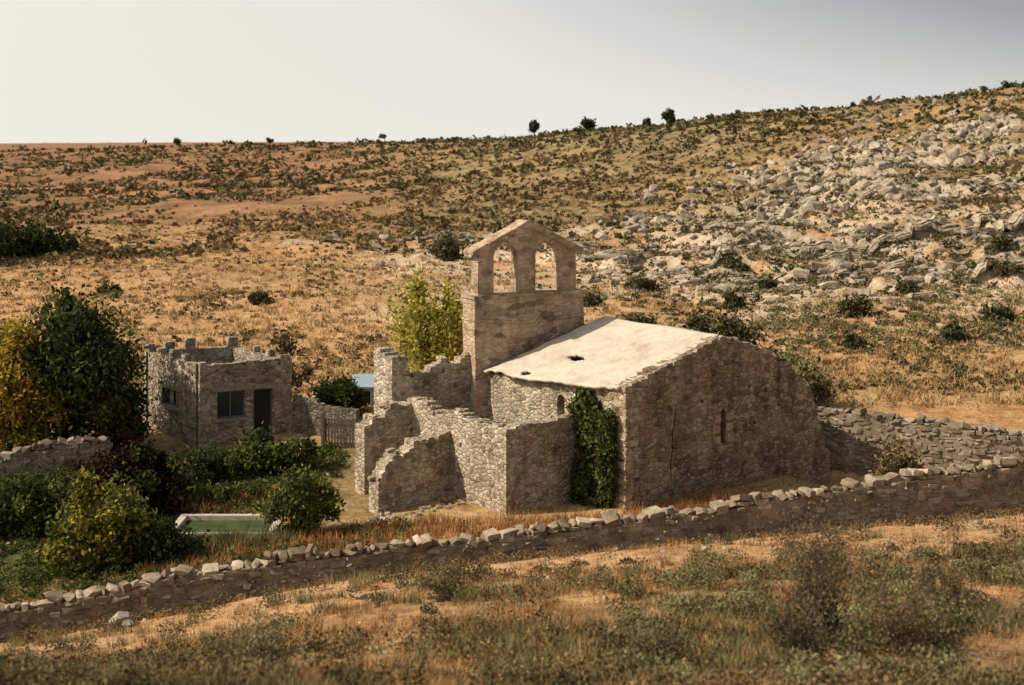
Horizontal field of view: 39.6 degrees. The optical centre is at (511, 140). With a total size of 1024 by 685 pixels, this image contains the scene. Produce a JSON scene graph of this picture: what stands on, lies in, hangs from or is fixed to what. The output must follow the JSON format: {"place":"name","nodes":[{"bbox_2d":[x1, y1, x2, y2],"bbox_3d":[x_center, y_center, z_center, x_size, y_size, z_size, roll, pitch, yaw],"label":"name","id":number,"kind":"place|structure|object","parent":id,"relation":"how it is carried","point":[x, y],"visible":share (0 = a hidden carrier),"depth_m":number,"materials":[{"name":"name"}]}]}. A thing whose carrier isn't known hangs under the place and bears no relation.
{"place":"outdoors","nodes":[
{"label":"outdoors","id":0,"kind":"place"},
{"bbox_2d":[0,87,1023,683],"bbox_3d":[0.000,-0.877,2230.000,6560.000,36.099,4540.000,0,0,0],"label":"ground","id":1,"kind":"structure","parent":0,"point":[1008,417],"depth_m":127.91,"materials":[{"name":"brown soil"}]},
{"bbox_2d":[0,464,70,538],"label":"dark garden tree","id":2,"kind":"object","parent":1,"relation":"on","point":[25,501],"visible":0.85,"depth_m":58.98,"materials":[{"name":"green plant"}]},
{"bbox_2d":[0,314,75,451],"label":"yellow poplar tree","id":3,"kind":"object","parent":1,"relation":"on","point":[17,404],"visible":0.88,"depth_m":68.51,"materials":[{"name":"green plant"}]},
{"bbox_2d":[0,213,82,261],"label":"pine grove","id":4,"kind":"object","parent":1,"relation":"on","point":[29,243],"visible":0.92,"depth_m":151.37,"materials":[{"name":"green plant"}]},
{"bbox_2d":[0,435,112,477],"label":"dry stone wall","id":5,"kind":"structure","parent":1,"relation":"on","point":[45,454],"depth_m":67.11,"materials":[{"name":"grey stone"}]},
{"bbox_2d":[0,280,167,451],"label":"broadleaf tree","id":6,"kind":"object","parent":1,"relation":"on","point":[76,363],"visible":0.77,"depth_m":69.07,"materials":[{"name":"green plant"}]},
{"bbox_2d":[33,456,172,579],"bbox_3d":[-15.780,14.593,54.474,5.353,4.903,3.568,0,0,0],"label":"turning fruit tree","id":7,"kind":"object","parent":1,"relation":"on","point":[106,531],"visible":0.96,"depth_m":54.01,"materials":[{"name":"green plant"}]},
{"bbox_2d":[94,277,123,295],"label":"juniper bush","id":8,"kind":"object","parent":1,"relation":"on","point":[105,285],"visible":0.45,"depth_m":119.81,"materials":[{"name":"green plant"}]},
{"bbox_2d":[81,373,155,455],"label":"rust leaf tree","id":9,"kind":"object","parent":1,"relation":"on","point":[105,430],"visible":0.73,"depth_m":68.97,"materials":[{"name":"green plant"}]},
{"bbox_2d":[49,436,197,516],"bbox_3d":[-16.755,15.054,61.530,6.437,4.543,4.108,0,0,0],"label":"plum leaf tree","id":10,"kind":"object","parent":1,"relation":"on","point":[146,468],"visible":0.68,"depth_m":60.93,"materials":[{"name":"dark red leaf"},{"name":"bark"}]},
{"bbox_2d":[125,507,211,568],"bbox_3d":[-13.358,15.565,54.653,3.145,2.973,3.012,0,0,-43],"label":"green shrub","id":11,"kind":"object","parent":1,"relation":"on","point":[172,544],"visible":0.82,"depth_m":54.22,"materials":[{"name":"green plant"}]},
{"bbox_2d":[148,352,197,447],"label":"side wall","id":12,"kind":"structure","parent":1,"relation":"on","point":[182,426],"depth_m":71.94,"materials":[{"name":"grey stone"}]},
{"bbox_2d":[173,137,181,144],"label":"holm oak","id":13,"kind":"object","parent":1,"relation":"on","point":[176,141],"visible":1,"depth_m":675.97,"materials":[{"name":"green plant"}]},
{"bbox_2d":[144,346,231,421],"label":"stone wall","id":14,"kind":"structure","parent":1,"relation":"on","point":[215,354],"depth_m":75.72,"materials":[{"name":"grey stone"}]},
{"bbox_2d":[177,440,235,487],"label":"green shrub","id":15,"kind":"object","parent":1,"relation":"on","point":[209,463],"visible":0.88,"depth_m":64.07,"materials":[{"name":"green plant"}]},
{"bbox_2d":[184,479,264,505],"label":"green shrub","id":16,"kind":"object","parent":1,"relation":"on","point":[219,494],"visible":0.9,"depth_m":61.87,"materials":[{"name":"green plant"}]},
{"bbox_2d":[222,140,235,144],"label":"holm oak","id":17,"kind":"object","parent":1,"relation":"on","point":[230,142],"visible":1,"depth_m":732.07,"materials":[{"name":"green plant"}]},
{"bbox_2d":[176,514,282,535],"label":"garden pool","id":18,"kind":"structure","parent":1,"relation":"on","point":[201,521],"depth_m":59.62,"materials":[{"name":"concrete"}]},
{"bbox_2d":[0,437,480,603],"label":"garden undergrowth","id":19,"kind":"object","parent":1,"relation":"on","point":[30,559],"visible":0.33,"depth_m":55.98,"materials":[{"name":"green plant"}]},
{"bbox_2d":[180,521,303,551],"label":"poolside grass","id":20,"kind":"structure","parent":1,"relation":"on","point":[228,538],"depth_m":56.07,"materials":[{"name":"green plant"}]},
{"bbox_2d":[198,357,291,449],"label":"front wall","id":21,"kind":"structure","parent":1,"relation":"on","point":[250,372],"depth_m":70.91,"materials":[{"name":"grey stone"}]},
{"bbox_2d":[159,382,276,421],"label":"lintels and sills","id":22,"kind":"object","parent":21,"relation":"attached to","point":[241,387],"visible":0.79,"depth_m":71.01,"materials":[{"name":"stone"}]},
{"bbox_2d":[165,388,271,433],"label":"window and door frames","id":23,"kind":"structure","parent":21,"relation":"attached to","point":[177,406],"depth_m":71.29,"materials":[{"name":"brown wood"}]},
{"bbox_2d":[167,389,241,416],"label":"window glass","id":24,"kind":"object","parent":23,"relation":"in","point":[223,403],"visible":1,"depth_m":70.93,"materials":[{"name":"black glass"}]},
{"bbox_2d":[254,389,269,436],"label":"door leaf","id":25,"kind":"object","parent":21,"relation":"attached to","point":[261,405],"visible":0.64,"depth_m":71.60,"materials":[{"name":"paint"}]},
{"bbox_2d":[198,360,291,449],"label":"corner stones","id":26,"kind":"object","parent":1,"relation":"on","point":[203,409],"visible":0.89,"depth_m":70.17,"materials":[{"name":"grey stone"}]},
{"bbox_2d":[232,346,276,362],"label":"wall","id":27,"kind":"structure","parent":1,"relation":"on","point":[239,353],"depth_m":75.20,"materials":[{"name":"beige stone"}]},
{"bbox_2d":[145,336,288,360],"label":"merlons","id":28,"kind":"object","parent":27,"relation":"on","point":[190,342],"visible":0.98,"depth_m":74.45,"materials":[{"name":"grey stone"}]},
{"bbox_2d":[247,289,271,304],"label":"juniper bush","id":29,"kind":"object","parent":1,"relation":"on","point":[257,297],"visible":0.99,"depth_m":111.58,"materials":[{"name":"green plant"}]},
{"bbox_2d":[220,604,305,670],"bbox_3d":[-4.528,9.393,26.504,1.686,1.287,1.462,0,0,0],"label":"thorny shrub","id":30,"kind":"object","parent":1,"relation":"on","point":[259,648],"visible":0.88,"depth_m":26.50,"materials":[{"name":"green plant"}]},
{"bbox_2d":[265,138,273,143],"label":"holm oak","id":31,"kind":"object","parent":1,"relation":"on","point":[269,140],"visible":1,"depth_m":626.35,"materials":[{"name":"green plant"}]},
{"bbox_2d":[228,421,329,478],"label":"green shrub","id":32,"kind":"object","parent":1,"relation":"on","point":[253,454],"visible":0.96,"depth_m":65.35,"materials":[{"name":"green plant"}]},
{"bbox_2d":[263,319,317,394],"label":"dark thorn bush","id":33,"kind":"object","parent":1,"relation":"on","point":[285,345],"visible":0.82,"depth_m":76.25,"materials":[{"name":"green plant"}]},
{"bbox_2d":[251,458,345,536],"bbox_3d":[-8.540,14.520,57.039,3.927,3.372,2.812,0,0,0],"label":"fruit sapling","id":34,"kind":"object","parent":1,"relation":"on","point":[312,497],"visible":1,"depth_m":56.55,"materials":[{"name":"green plant"}]},
{"bbox_2d":[292,395,359,440],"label":"garden wall","id":35,"kind":"structure","parent":1,"relation":"on","point":[306,415],"depth_m":71.30,"materials":[{"name":"grey stone"}]},
{"bbox_2d":[307,371,373,412],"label":"laurel bush","id":36,"kind":"object","parent":1,"relation":"on","point":[345,392],"visible":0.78,"depth_m":73.49,"materials":[{"name":"green plant"}]},
{"bbox_2d":[321,412,364,448],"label":"wooden gate","id":37,"kind":"structure","parent":1,"relation":"on","point":[324,424],"depth_m":69.37,"materials":[{"name":"brown wood"}]},
{"bbox_2d":[352,374,373,404],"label":"white garden shed","id":38,"kind":"structure","parent":1,"relation":"on","point":[365,380],"depth_m":75.94,"materials":[{"name":"paint"}]},
{"bbox_2d":[363,391,369,404],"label":"shed door","id":39,"kind":"structure","parent":38,"relation":"in","point":[368,392],"depth_m":75.65,"materials":[{"name":"paint"}]},
{"bbox_2d":[380,260,467,371],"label":"willow tree","id":40,"kind":"object","parent":1,"relation":"on","point":[439,334],"visible":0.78,"depth_m":75.42,"materials":[{"name":"yellow plant"}]},
{"bbox_2d":[130,481,737,581],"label":"dry grass","id":41,"kind":"structure","parent":1,"relation":"on","point":[692,500],"depth_m":56.18,"materials":[{"name":"brown plant"}]},
{"bbox_2d":[415,559,474,600],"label":"thorny shrub","id":42,"kind":"object","parent":1,"relation":"on","point":[449,592],"visible":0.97,"depth_m":37.42,"materials":[{"name":"green plant"}]},
{"bbox_2d":[426,231,466,260],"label":"juniper bush","id":43,"kind":"object","parent":1,"relation":"on","point":[447,248],"visible":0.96,"depth_m":141.09,"materials":[{"name":"green plant"}]},
{"bbox_2d":[355,346,580,522],"bbox_3d":[-2.126,13.337,62.432,9.222,7.526,8.861,0,0,-12],"label":"ruined annex","id":44,"kind":"object","parent":1,"relation":"on","point":[426,434],"visible":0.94,"depth_m":60.49,"materials":[{"name":"stone"}]},
{"bbox_2d":[0,453,1023,642],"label":"dry stone wall","id":45,"kind":"structure","parent":1,"relation":"on","point":[985,484],"depth_m":51.40,"materials":[{"name":"grey stone"}]},
{"bbox_2d":[0,80,1023,266],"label":"distant scrub","id":46,"kind":"object","parent":1,"relation":"on","point":[218,170],"visible":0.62,"depth_m":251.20,"materials":[{"name":"green plant"}]},
{"bbox_2d":[0,506,1023,684],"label":"foreground scrub","id":47,"kind":"object","parent":1,"relation":"on","point":[552,665],"visible":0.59,"depth_m":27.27,"materials":[{"name":"brown plant"}]},
{"bbox_2d":[0,515,1023,684],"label":"foreground sage grass","id":48,"kind":"structure","parent":1,"relation":"on","point":[305,599],"depth_m":30.57,"materials":[{"name":"green plant"}]},
{"bbox_2d":[0,509,1023,684],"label":"foreground dry grass","id":49,"kind":"structure","parent":1,"relation":"on","point":[983,585],"depth_m":34.35,"materials":[{"name":"beige plant"}]},
{"bbox_2d":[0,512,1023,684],"bbox_3d":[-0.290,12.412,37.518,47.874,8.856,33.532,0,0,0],"label":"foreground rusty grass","id":50,"kind":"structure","parent":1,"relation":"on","point":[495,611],"depth_m":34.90,"materials":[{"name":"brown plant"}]},
{"bbox_2d":[0,119,1023,396],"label":"hillside herbs","id":51,"kind":"object","parent":1,"relation":"on","point":[858,379],"visible":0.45,"depth_m":110.70,"materials":[{"name":"green plant"}]},
{"bbox_2d":[0,139,1023,391],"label":"hillside scrub","id":52,"kind":"object","parent":1,"relation":"on","point":[920,359],"visible":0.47,"depth_m":108.93,"materials":[{"name":"plant"}]},
{"bbox_2d":[3,506,1023,642],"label":"wall foot herbs","id":53,"kind":"object","parent":1,"relation":"on","point":[903,519],"depth_m":50.10,"materials":[{"name":"green plant"}]},
{"bbox_2d":[5,275,1023,683],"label":"scattered stones","id":54,"kind":"object","parent":1,"relation":"on","point":[121,619],"visible":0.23,"depth_m":43.90,"materials":[{"name":"stone"}]},
{"bbox_2d":[528,119,540,135],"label":"holm oak","id":55,"kind":"object","parent":1,"relation":"on","point":[534,125],"visible":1,"depth_m":427.56,"materials":[{"name":"green plant"}]},
{"bbox_2d":[572,127,581,132],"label":"holm oak","id":56,"kind":"object","parent":1,"relation":"on","point":[576,129],"visible":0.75,"depth_m":412.03,"materials":[{"name":"green plant"}]},
{"bbox_2d":[580,116,596,129],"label":"holm oak","id":57,"kind":"object","parent":1,"relation":"on","point":[585,122],"visible":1,"depth_m":414.98,"materials":[{"name":"green plant"}]},
{"bbox_2d":[583,289,604,306],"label":"juniper bush","id":58,"kind":"object","parent":1,"relation":"on","point":[590,298],"visible":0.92,"depth_m":111.61,"materials":[{"name":"green plant"}]},
{"bbox_2d":[625,312,657,323],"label":"juniper bush","id":59,"kind":"object","parent":1,"relation":"on","point":[641,319],"visible":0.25,"depth_m":100.77,"materials":[{"name":"green plant"}]},
{"bbox_2d":[627,273,660,292],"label":"juniper bush","id":60,"kind":"object","parent":1,"relation":"on","point":[642,283],"visible":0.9,"depth_m":119.50,"materials":[{"name":"green plant"}]},
{"bbox_2d":[461,219,829,510],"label":"stone church","id":61,"kind":"structure","parent":1,"relation":"on","point":[695,410],"depth_m":63.41,"materials":[{"name":"beige stone"}]},
{"bbox_2d":[565,388,618,509],"bbox_3d":[3.158,13.003,59.675,1.229,5.022,3.320,0,0,-39],"label":"ivy","id":62,"kind":"object","parent":61,"relation":"attached to","point":[594,459],"visible":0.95,"depth_m":59.54,"materials":[{"name":"green plant"}]},
{"bbox_2d":[642,117,650,125],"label":"holm oak","id":63,"kind":"object","parent":1,"relation":"on","point":[647,120],"visible":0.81,"depth_m":335.90,"materials":[{"name":"green plant"}]},
{"bbox_2d":[277,165,1023,310],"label":"limestone ledges","id":64,"kind":"object","parent":1,"relation":"on","point":[935,223],"visible":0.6,"depth_m":133.55,"materials":[{"name":"grey stone"}]},
{"bbox_2d":[619,615,712,664],"bbox_3d":[2.891,9.637,27.087,1.421,1.012,1.650,0,0,-39],"label":"thorny shrub","id":65,"kind":"object","parent":1,"relation":"on","point":[660,642],"visible":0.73,"depth_m":26.98,"materials":[{"name":"green plant"}]},
{"bbox_2d":[661,108,675,123],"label":"holm oak","id":66,"kind":"object","parent":1,"relation":"on","point":[668,115],"visible":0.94,"depth_m":317.29,"materials":[{"name":"green plant"}]},
{"bbox_2d":[685,311,708,326],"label":"juniper bush","id":67,"kind":"object","parent":1,"relation":"on","point":[697,313],"visible":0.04,"depth_m":103.98,"materials":[{"name":"green plant"}]},
{"bbox_2d":[372,96,1023,304],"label":"limestone outcrop","id":68,"kind":"object","parent":1,"relation":"on","point":[840,265],"visible":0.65,"depth_m":155.55,"materials":[{"name":"grey stone"}]},
{"bbox_2d":[705,113,717,118],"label":"holm oak","id":69,"kind":"object","parent":1,"relation":"on","point":[710,116],"visible":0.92,"depth_m":314.25,"materials":[{"name":"green plant"}]},
{"bbox_2d":[662,295,783,356],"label":"dark thorn bush","id":70,"kind":"object","parent":1,"relation":"on","point":[732,328],"visible":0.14,"depth_m":76.31,"materials":[{"name":"green plant"}]},
{"bbox_2d":[722,288,746,309],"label":"juniper bush","id":71,"kind":"object","parent":1,"relation":"on","point":[732,299],"visible":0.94,"depth_m":109.80,"materials":[{"name":"green plant"}]},
{"bbox_2d":[720,252,749,271],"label":"juniper bush","id":72,"kind":"object","parent":1,"relation":"on","point":[730,261],"visible":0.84,"depth_m":127.76,"materials":[{"name":"green plant"}]},
{"bbox_2d":[756,276,777,289],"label":"juniper bush","id":73,"kind":"object","parent":1,"relation":"on","point":[769,283],"visible":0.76,"depth_m":117.69,"materials":[{"name":"green plant"}]},
{"bbox_2d":[699,474,838,506],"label":"yard dry grass","id":74,"kind":"structure","parent":1,"relation":"on","point":[797,483],"depth_m":62.33,"materials":[{"name":"brown plant"}]},
{"bbox_2d":[540,223,1023,389],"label":"hillside green shrubs","id":75,"kind":"object","parent":1,"relation":"on","point":[787,356],"visible":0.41,"depth_m":100.71,"materials":[{"name":"green plant"}]},
{"bbox_2d":[734,577,836,664],"bbox_3d":[5.297,9.220,26.778,1.691,1.650,1.561,0,0,-35],"label":"thorny shrub","id":76,"kind":"object","parent":1,"relation":"on","point":[798,628],"visible":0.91,"depth_m":26.73,"materials":[{"name":"green plant"}]},
{"bbox_2d":[567,99,1023,305],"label":"outcrop scrub","id":77,"kind":"object","parent":1,"relation":"on","point":[971,265],"visible":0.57,"depth_m":136.25,"materials":[{"name":"green plant"}]},
{"bbox_2d":[773,343,841,406],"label":"dark thorn bush","id":78,"kind":"object","parent":1,"relation":"on","point":[806,373],"visible":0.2,"depth_m":74.16,"materials":[{"name":"green plant"}]},
{"bbox_2d":[611,542,1023,684],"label":"foreground green shrubs","id":79,"kind":"object","parent":1,"relation":"on","point":[673,575],"visible":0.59,"depth_m":30.65,"materials":[{"name":"green plant"}]},
{"bbox_2d":[744,487,906,641],"bbox_3d":[6.396,8.765,29.055,3.222,3.092,3.043,0,0,0],"label":"thorny shrub","id":80,"kind":"object","parent":1,"relation":"on","point":[831,598],"visible":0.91,"depth_m":28.83,"materials":[{"name":"green plant"}]},
{"bbox_2d":[833,292,876,318],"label":"juniper bush","id":81,"kind":"object","parent":1,"relation":"on","point":[855,305],"visible":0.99,"depth_m":103.59,"materials":[{"name":"green plant"}]},
{"bbox_2d":[841,330,869,349],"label":"juniper bush","id":82,"kind":"object","parent":1,"relation":"on","point":[855,340],"visible":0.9,"depth_m":91.66,"materials":[{"name":"green plant"}]},
{"bbox_2d":[886,98,895,102],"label":"holm oak","id":83,"kind":"object","parent":1,"relation":"on","point":[891,100],"visible":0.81,"depth_m":269.16,"materials":[{"name":"green plant"}]},
{"bbox_2d":[865,434,924,475],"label":"dark thorn bush","id":84,"kind":"object","parent":1,"relation":"on","point":[905,460],"visible":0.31,"depth_m":58.53,"materials":[{"name":"green plant"}]},
{"bbox_2d":[844,552,969,657],"bbox_3d":[7.675,9.118,27.421,2.177,1.904,2.370,0,0,0],"label":"thorny shrub","id":85,"kind":"object","parent":1,"relation":"on","point":[891,623],"visible":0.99,"depth_m":27.34,"materials":[{"name":"green plant"}]},
{"bbox_2d":[894,278,921,293],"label":"juniper bush","id":86,"kind":"object","parent":1,"relation":"on","point":[907,287],"visible":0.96,"depth_m":111.78,"materials":[{"name":"green plant"}]},
{"bbox_2d":[818,406,1023,476],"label":"dry stone wall","id":87,"kind":"structure","parent":1,"relation":"on","point":[852,436],"depth_m":65.79,"materials":[{"name":"grey stone"}]},
{"bbox_2d":[900,553,999,608],"bbox_3d":[9.540,9.927,31.619,1.779,1.370,1.878,0,0,-29],"label":"thorny shrub","id":88,"kind":"object","parent":1,"relation":"on","point":[955,586],"visible":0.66,"depth_m":31.50,"materials":[{"name":"green plant"}]},
{"bbox_2d":[939,318,969,343],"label":"juniper bush","id":89,"kind":"object","parent":1,"relation":"on","point":[952,331],"visible":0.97,"depth_m":93.68,"materials":[{"name":"green plant"}]},
{"bbox_2d":[979,300,1016,322],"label":"juniper bush","id":90,"kind":"object","parent":1,"relation":"on","point":[993,312],"visible":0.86,"depth_m":99.75,"materials":[{"name":"green plant"}]},
{"bbox_2d":[985,232,1019,252],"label":"juniper bush","id":91,"kind":"object","parent":1,"relation":"on","point":[997,243],"visible":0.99,"depth_m":124.61,"materials":[{"name":"green plant"}]},
{"bbox_2d":[990,255,1020,276],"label":"juniper bush","id":92,"kind":"object","parent":1,"relation":"on","point":[1011,268],"visible":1,"depth_m":115.55,"materials":[{"name":"green plant"}]},
{"bbox_2d":[1001,81,1017,88],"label":"holm oak","id":93,"kind":"object","parent":1,"relation":"on","point":[1006,85],"visible":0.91,"depth_m":240.24,"materials":[{"name":"green plant"}]},
{"bbox_2d":[0,0,1023,142],"label":"sky","id":94,"kind":"structure","parent":0,"point":[72,71],"materials":[{"name":"white"}]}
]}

